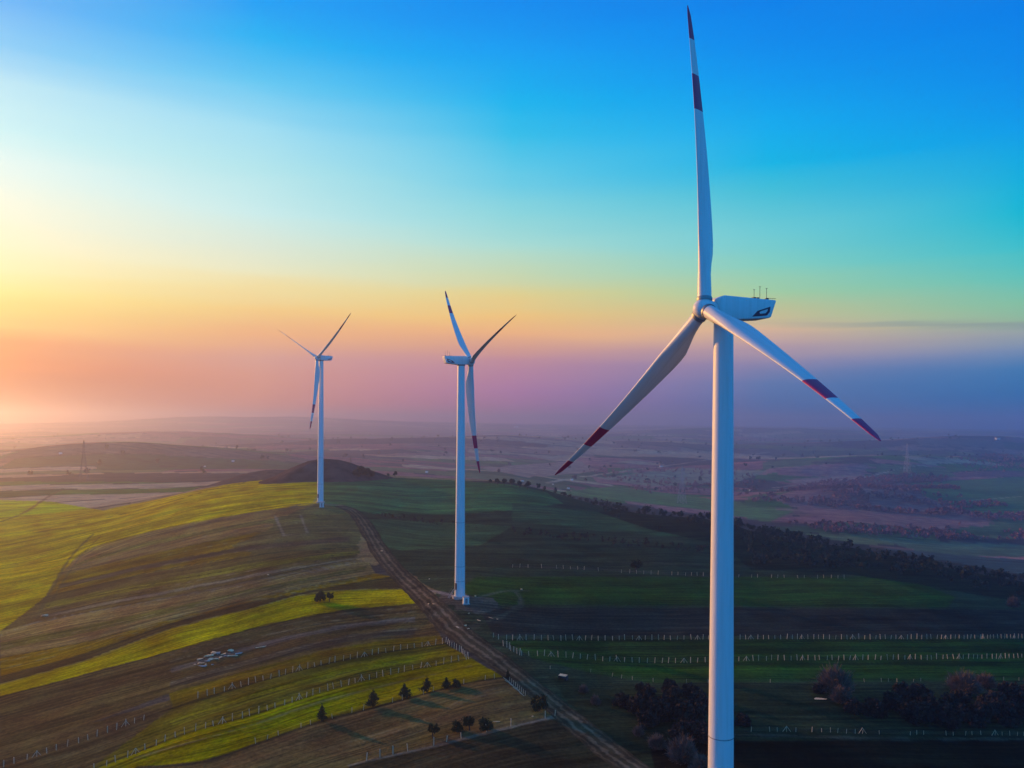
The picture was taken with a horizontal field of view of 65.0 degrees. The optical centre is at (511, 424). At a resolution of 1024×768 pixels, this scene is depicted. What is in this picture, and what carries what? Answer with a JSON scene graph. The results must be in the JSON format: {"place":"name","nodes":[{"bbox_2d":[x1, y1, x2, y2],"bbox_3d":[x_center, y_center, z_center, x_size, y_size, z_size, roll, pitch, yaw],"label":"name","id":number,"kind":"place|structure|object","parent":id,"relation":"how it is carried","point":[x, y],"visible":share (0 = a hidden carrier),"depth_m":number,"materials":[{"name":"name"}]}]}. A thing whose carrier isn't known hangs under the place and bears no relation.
{"place":"outdoors","nodes":[
{"label":"outdoors","id":0,"kind":"place"},
{"bbox_2d":[195,469,284,488],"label":"hill","id":1,"kind":"structure","parent":0,"point":[258,475],"depth_m":828.12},
{"bbox_2d":[334,506,650,767],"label":"dirt track","id":2,"kind":"structure","parent":0,"point":[443,618],"depth_m":256.64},
{"bbox_2d":[0,416,1023,767],"bbox_3d":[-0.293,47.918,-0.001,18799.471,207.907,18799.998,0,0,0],"label":"ground","id":3,"kind":"structure","parent":0,"point":[136,572],"depth_m":343.12,"materials":[{"name":"green plant"}]},
{"bbox_2d":[0,718,143,766],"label":"fence","id":4,"kind":"object","parent":3,"relation":"on","point":[71,741],"visible":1,"depth_m":211.90,"materials":[{"name":"concrete"}]},
{"bbox_2d":[73,440,91,479],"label":"electricity pylon","id":5,"kind":"object","parent":3,"relation":"on","point":[84,449],"visible":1,"depth_m":1009.77,"materials":[{"name":"metal"}]},
{"bbox_2d":[93,654,466,767],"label":"fence","id":6,"kind":"object","parent":3,"relation":"on","point":[361,677],"visible":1,"depth_m":218.15,"materials":[{"name":"concrete"}]},
{"bbox_2d":[280,313,350,502],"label":"wind turbine","id":7,"kind":"object","parent":3,"relation":"on","point":[320,358],"visible":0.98,"depth_m":503.39,"materials":[{"name":"paint"}]},
{"bbox_2d":[197,638,442,697],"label":"fence","id":8,"kind":"object","parent":3,"relation":"on","point":[364,653],"visible":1,"depth_m":255.19,"materials":[{"name":"concrete"}]},
{"bbox_2d":[314,591,325,601],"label":"tree","id":9,"kind":"object","parent":3,"relation":"on","point":[320,595],"visible":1,"depth_m":313.03,"materials":[{"name":"green plant"}]},
{"bbox_2d":[316,703,329,721],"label":"tree","id":10,"kind":"object","parent":3,"relation":"on","point":[321,716],"visible":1,"depth_m":213.02,"materials":[{"name":"green plant"}]},
{"bbox_2d":[258,459,392,483],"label":"mound","id":11,"kind":"object","parent":3,"relation":"on","point":[338,471],"visible":0.82,"depth_m":616.28,"materials":[{"name":"green plant"}]},
{"bbox_2d":[352,469,360,475],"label":"crest tree","id":12,"kind":"object","parent":11,"relation":"on","point":[356,472],"visible":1,"depth_m":619.56,"materials":[{"name":"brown plant"}]},
{"bbox_2d":[357,466,364,474],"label":"crest tree","id":13,"kind":"object","parent":11,"relation":"on","point":[361,469],"visible":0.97,"depth_m":624.74,"materials":[{"name":"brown plant"}]},
{"bbox_2d":[364,468,370,474],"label":"crest tree","id":14,"kind":"object","parent":11,"relation":"on","point":[367,471],"visible":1,"depth_m":627.36,"materials":[{"name":"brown plant"}]},
{"bbox_2d":[326,592,333,601],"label":"tree","id":15,"kind":"object","parent":3,"relation":"on","point":[329,595],"visible":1,"depth_m":313.87,"materials":[{"name":"green plant"}]},
{"bbox_2d":[362,689,378,706],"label":"tree","id":16,"kind":"object","parent":3,"relation":"on","point":[373,699],"visible":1,"depth_m":221.56,"materials":[{"name":"green plant"}]},
{"bbox_2d":[255,673,494,743],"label":"fence","id":17,"kind":"object","parent":3,"relation":"on","point":[376,705],"visible":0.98,"depth_m":224.55,"materials":[{"name":"concrete"}]},
{"bbox_2d":[398,683,411,698],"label":"tree","id":18,"kind":"object","parent":3,"relation":"on","point":[404,693],"visible":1,"depth_m":226.92,"materials":[{"name":"green plant"}]},
{"bbox_2d":[419,676,432,691],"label":"tree","id":19,"kind":"object","parent":3,"relation":"on","point":[426,685],"visible":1,"depth_m":229.97,"materials":[{"name":"green plant"}]},
{"bbox_2d":[427,723,439,737],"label":"tree","id":20,"kind":"object","parent":3,"relation":"on","point":[435,729],"visible":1,"depth_m":200.46,"materials":[{"name":"green plant"}]},
{"bbox_2d":[441,677,451,688],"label":"tree","id":21,"kind":"object","parent":3,"relation":"on","point":[447,682],"visible":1,"depth_m":230.70,"materials":[{"name":"green plant"}]},
{"bbox_2d":[452,678,460,687],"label":"tree","id":22,"kind":"object","parent":3,"relation":"on","point":[456,683],"visible":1,"depth_m":230.13,"materials":[{"name":"green plant"}]},
{"bbox_2d":[450,720,463,732],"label":"tree","id":23,"kind":"object","parent":3,"relation":"on","point":[459,727],"visible":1,"depth_m":201.84,"materials":[{"name":"green plant"}]},
{"bbox_2d":[446,637,468,658],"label":"fence","id":24,"kind":"object","parent":3,"relation":"on","point":[456,647],"visible":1,"depth_m":258.48,"materials":[{"name":"concrete"}]},
{"bbox_2d":[366,710,555,760],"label":"fence","id":25,"kind":"object","parent":3,"relation":"on","point":[446,739],"visible":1,"depth_m":196.16,"materials":[{"name":"concrete"}]},
{"bbox_2d":[462,596,469,604],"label":"transformer kiosk","id":26,"kind":"object","parent":3,"relation":"on","point":[465,600],"visible":1,"depth_m":294.60,"materials":[{"name":"metal"}]},
{"bbox_2d":[461,716,474,730],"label":"tree","id":27,"kind":"object","parent":3,"relation":"on","point":[468,721],"visible":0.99,"depth_m":202.49,"materials":[{"name":"green plant"}]},
{"bbox_2d":[442,291,515,599],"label":"wind turbine","id":28,"kind":"object","parent":3,"relation":"on","point":[460,362],"visible":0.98,"depth_m":301.59,"materials":[{"name":"paint"}]},
{"bbox_2d":[478,717,493,731],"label":"tree","id":29,"kind":"object","parent":3,"relation":"on","point":[487,726],"visible":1,"depth_m":201.54,"materials":[{"name":"green plant"}]},
{"bbox_2d":[504,669,510,679],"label":"tree","id":30,"kind":"object","parent":3,"relation":"on","point":[507,676],"visible":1,"depth_m":232.78,"materials":[{"name":"green plant"}]},
{"bbox_2d":[0,433,1023,498],"bbox_3d":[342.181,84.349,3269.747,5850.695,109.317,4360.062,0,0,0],"label":"trees","id":31,"kind":"object","parent":3,"relation":"on","point":[106,446],"visible":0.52,"depth_m":2294.31,"materials":[{"name":"green plant"}]},
{"bbox_2d":[503,641,520,654],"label":"fence","id":32,"kind":"object","parent":3,"relation":"on","point":[513,647],"visible":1,"depth_m":255.85,"materials":[{"name":"concrete"}]},
{"bbox_2d":[530,693,548,711],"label":"tree","id":33,"kind":"object","parent":3,"relation":"on","point":[538,701],"visible":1,"depth_m":212.78,"materials":[{"name":"green plant"}]},
{"bbox_2d":[381,511,743,552],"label":"hedgerow","id":34,"kind":"object","parent":3,"relation":"on","point":[586,535],"visible":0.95,"depth_m":449.71,"materials":[{"name":"green plant"}]},
{"bbox_2d":[558,673,567,680],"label":"field shelter","id":35,"kind":"object","parent":3,"relation":"on","point":[563,676],"visible":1,"depth_m":237.59,"materials":[{"name":"stone"}]},
{"bbox_2d":[578,683,588,693],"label":"bare shrub","id":36,"kind":"object","parent":3,"relation":"on","point":[582,688],"visible":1,"depth_m":229.34,"materials":[{"name":"brown plant"}]},
{"bbox_2d":[589,694,600,705],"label":"bare shrub","id":37,"kind":"object","parent":3,"relation":"on","point":[595,699],"visible":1,"depth_m":221.47,"materials":[{"name":"brown plant"}]},
{"bbox_2d":[611,691,630,707],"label":"bush","id":38,"kind":"object","parent":3,"relation":"on","point":[621,698],"visible":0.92,"depth_m":221.14,"materials":[{"name":"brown plant"}]},
{"bbox_2d":[630,559,642,572],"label":"tree","id":39,"kind":"object","parent":3,"relation":"on","point":[637,564],"visible":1,"depth_m":373.93,"materials":[{"name":"green plant"}]},
{"bbox_2d":[625,693,648,715],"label":"bush","id":40,"kind":"object","parent":3,"relation":"on","point":[635,704],"visible":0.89,"depth_m":216.35,"materials":[{"name":"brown plant"}]},
{"bbox_2d":[631,724,644,736],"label":"bare shrub","id":41,"kind":"object","parent":3,"relation":"on","point":[639,731],"visible":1,"depth_m":202.34,"materials":[{"name":"brown plant"}]},
{"bbox_2d":[633,681,650,690],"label":"bush","id":42,"kind":"object","parent":3,"relation":"on","point":[638,686],"visible":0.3,"depth_m":231.37,"materials":[{"name":"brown plant"}]},
{"bbox_2d":[635,709,659,729],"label":"bush","id":43,"kind":"object","parent":3,"relation":"on","point":[650,719],"visible":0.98,"depth_m":207.54,"materials":[{"name":"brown plant"}]},
{"bbox_2d":[635,685,659,704],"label":"bush","id":44,"kind":"object","parent":3,"relation":"on","point":[648,691],"visible":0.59,"depth_m":223.05,"materials":[{"name":"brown plant"}]},
{"bbox_2d":[647,732,666,750],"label":"bare shrub","id":45,"kind":"object","parent":3,"relation":"on","point":[655,741],"visible":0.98,"depth_m":194.11,"materials":[{"name":"brown plant"}]},
{"bbox_2d":[647,698,674,722],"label":"bush","id":46,"kind":"object","parent":3,"relation":"on","point":[661,709],"visible":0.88,"depth_m":211.36,"materials":[{"name":"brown plant"}]},
{"bbox_2d":[660,678,679,692],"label":"bush","id":47,"kind":"object","parent":3,"relation":"on","point":[668,683],"visible":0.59,"depth_m":231.47,"materials":[{"name":"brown plant"}]},
{"bbox_2d":[512,564,834,578],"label":"fence","id":48,"kind":"object","parent":3,"relation":"on","point":[683,572],"visible":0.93,"depth_m":378.77,"materials":[{"name":"concrete"}]},
{"bbox_2d":[660,685,687,707],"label":"bush","id":49,"kind":"object","parent":3,"relation":"on","point":[671,695],"visible":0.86,"depth_m":219.68,"materials":[{"name":"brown plant"}]},
{"bbox_2d":[667,719,694,740],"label":"bush","id":50,"kind":"object","parent":3,"relation":"on","point":[676,729],"visible":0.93,"depth_m":200.07,"materials":[{"name":"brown plant"}]},
{"bbox_2d":[677,466,686,503],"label":"electricity pylon","id":51,"kind":"object","parent":3,"relation":"on","point":[682,484],"visible":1,"depth_m":1330.49,"materials":[{"name":"metal"}]},
{"bbox_2d":[665,731,700,765],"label":"bare shrub","id":52,"kind":"object","parent":3,"relation":"on","point":[678,747],"visible":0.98,"depth_m":187.08,"materials":[{"name":"brown plant"}]},
{"bbox_2d":[670,699,706,723],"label":"bush","id":53,"kind":"object","parent":3,"relation":"on","point":[688,712],"visible":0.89,"depth_m":208.22,"materials":[{"name":"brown plant"}]},
{"bbox_2d":[680,682,699,696],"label":"bush","id":54,"kind":"object","parent":3,"relation":"on","point":[688,687],"visible":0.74,"depth_m":227.84,"materials":[{"name":"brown plant"}]},
{"bbox_2d":[684,689,708,712],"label":"bush","id":55,"kind":"object","parent":3,"relation":"on","point":[693,696],"visible":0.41,"depth_m":218.33,"materials":[{"name":"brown plant"}]},
{"bbox_2d":[687,753,707,767],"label":"bare shrub","id":56,"kind":"object","parent":3,"relation":"on","point":[699,761],"visible":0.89,"depth_m":182.75,"materials":[{"name":"brown plant"}]},
{"bbox_2d":[689,719,707,744],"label":"bush","id":57,"kind":"object","parent":3,"relation":"on","point":[699,729],"visible":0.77,"depth_m":198.81,"materials":[{"name":"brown plant"}]},
{"bbox_2d":[555,5,880,767],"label":"wind turbine","id":58,"kind":"object","parent":3,"relation":"on","point":[726,315],"visible":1,"depth_m":112.92,"materials":[{"name":"paint"}]},
{"bbox_2d":[734,711,751,726],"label":"bush","id":59,"kind":"object","parent":3,"relation":"on","point":[742,719],"visible":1,"depth_m":208.88,"materials":[{"name":"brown plant"}]},
{"bbox_2d":[493,633,1018,640],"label":"fence","id":60,"kind":"object","parent":3,"relation":"on","point":[780,636],"visible":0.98,"depth_m":285.33,"materials":[{"name":"concrete"}]},
{"bbox_2d":[521,650,1023,662],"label":"fence","id":61,"kind":"object","parent":3,"relation":"on","point":[746,657],"visible":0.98,"depth_m":264.58,"materials":[{"name":"concrete"}]},
{"bbox_2d":[536,483,1023,596],"bbox_3d":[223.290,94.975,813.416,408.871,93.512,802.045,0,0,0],"label":"woodland","id":62,"kind":"object","parent":3,"relation":"on","point":[809,556],"visible":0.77,"depth_m":468.00,"materials":[{"name":"green plant"}]},
{"bbox_2d":[552,666,1023,682],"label":"fence","id":63,"kind":"object","parent":3,"relation":"on","point":[941,679],"visible":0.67,"depth_m":243.00,"materials":[{"name":"concrete"}]},
{"bbox_2d":[583,453,1023,539],"bbox_3d":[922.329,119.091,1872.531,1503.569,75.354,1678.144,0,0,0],"label":"winter woodland","id":64,"kind":"object","parent":3,"relation":"on","point":[860,486],"visible":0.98,"depth_m":1410.77,"materials":[{"name":"plant"}]},
{"bbox_2d":[812,682,824,694],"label":"bush","id":65,"kind":"object","parent":3,"relation":"on","point":[816,688],"visible":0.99,"depth_m":233.78,"materials":[{"name":"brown plant"}]},
{"bbox_2d":[811,660,859,694],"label":"bare shrub","id":66,"kind":"object","parent":3,"relation":"on","point":[830,679],"visible":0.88,"depth_m":234.58,"materials":[{"name":"brown plant"}]},
{"bbox_2d":[826,684,853,703],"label":"bare shrub","id":67,"kind":"object","parent":3,"relation":"on","point":[839,694],"visible":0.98,"depth_m":227.09,"materials":[{"name":"brown plant"}]},
{"bbox_2d":[843,698,865,716],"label":"bush","id":68,"kind":"object","parent":3,"relation":"on","point":[854,707],"visible":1,"depth_m":220.83,"materials":[{"name":"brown plant"}]},
{"bbox_2d":[862,696,888,719],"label":"bush","id":69,"kind":"object","parent":3,"relation":"on","point":[876,707],"visible":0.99,"depth_m":220.24,"materials":[{"name":"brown plant"}]},
{"bbox_2d":[751,726,1023,735],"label":"fence","id":70,"kind":"object","parent":3,"relation":"on","point":[980,732],"visible":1,"depth_m":209.40,"materials":[{"name":"concrete"}]},
{"bbox_2d":[882,690,905,711],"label":"bush","id":71,"kind":"object","parent":3,"relation":"on","point":[890,700],"visible":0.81,"depth_m":227.71,"materials":[{"name":"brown plant"}]},
{"bbox_2d":[891,680,919,701],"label":"bush","id":72,"kind":"object","parent":3,"relation":"on","point":[903,689],"visible":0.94,"depth_m":236.46,"materials":[{"name":"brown plant"}]},
{"bbox_2d":[903,444,911,474],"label":"electricity pylon","id":73,"kind":"object","parent":3,"relation":"on","point":[907,459],"visible":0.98,"depth_m":1937.88,"materials":[{"name":"metal"}]},
{"bbox_2d":[898,698,934,725],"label":"bush","id":74,"kind":"object","parent":3,"relation":"on","point":[916,713],"visible":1,"depth_m":219.24,"materials":[{"name":"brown plant"}]},
{"bbox_2d":[910,683,934,698],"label":"bush","id":75,"kind":"object","parent":3,"relation":"on","point":[923,689],"visible":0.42,"depth_m":235.92,"materials":[{"name":"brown plant"}]},
{"bbox_2d":[914,692,947,713],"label":"bush","id":76,"kind":"object","parent":3,"relation":"on","point":[930,698],"visible":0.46,"depth_m":226.26,"materials":[{"name":"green plant"}]},
{"bbox_2d":[933,702,967,731],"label":"bush","id":77,"kind":"object","parent":3,"relation":"on","point":[948,717],"visible":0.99,"depth_m":220.08,"materials":[{"name":"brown plant"}]},
{"bbox_2d":[940,689,972,709],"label":"bush","id":78,"kind":"object","parent":3,"relation":"on","point":[957,697],"visible":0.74,"depth_m":232.09,"materials":[{"name":"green plant"}]},
{"bbox_2d":[942,667,986,695],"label":"bare shrub","id":79,"kind":"object","parent":3,"relation":"on","point":[969,682],"visible":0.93,"depth_m":246.82,"materials":[{"name":"brown plant"}]},
{"bbox_2d":[955,701,997,728],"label":"bush","id":80,"kind":"object","parent":3,"relation":"on","point":[976,715],"visible":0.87,"depth_m":225.28,"materials":[{"name":"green plant"}]},
{"bbox_2d":[974,671,997,688],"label":"bare shrub","id":81,"kind":"object","parent":3,"relation":"on","point":[987,681],"visible":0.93,"depth_m":252.24,"materials":[{"name":"brown plant"}]},
{"bbox_2d":[976,689,1007,708],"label":"bush","id":82,"kind":"object","parent":3,"relation":"on","point":[986,698],"visible":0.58,"depth_m":234.65,"materials":[{"name":"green plant"}]},
{"bbox_2d":[997,680,1019,700],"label":"bush","id":83,"kind":"object","parent":3,"relation":"on","point":[1003,686],"visible":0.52,"depth_m":245.58,"materials":[{"name":"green plant"}]},
{"bbox_2d":[1005,595,1021,607],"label":"bare shrub","id":84,"kind":"object","parent":3,"relation":"on","point":[1013,602],"visible":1,"depth_m":388.48,"materials":[{"name":"brown plant"}]},
{"bbox_2d":[1005,684,1023,707],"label":"bush","id":85,"kind":"object","parent":3,"relation":"on","point":[1015,694],"visible":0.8,"depth_m":240.38,"materials":[{"name":"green plant"}]},
{"bbox_2d":[0,0,1023,429],"label":"sky","id":86,"kind":"structure","parent":0,"point":[186,185],"materials":[{"name":"blue"}]}
]}

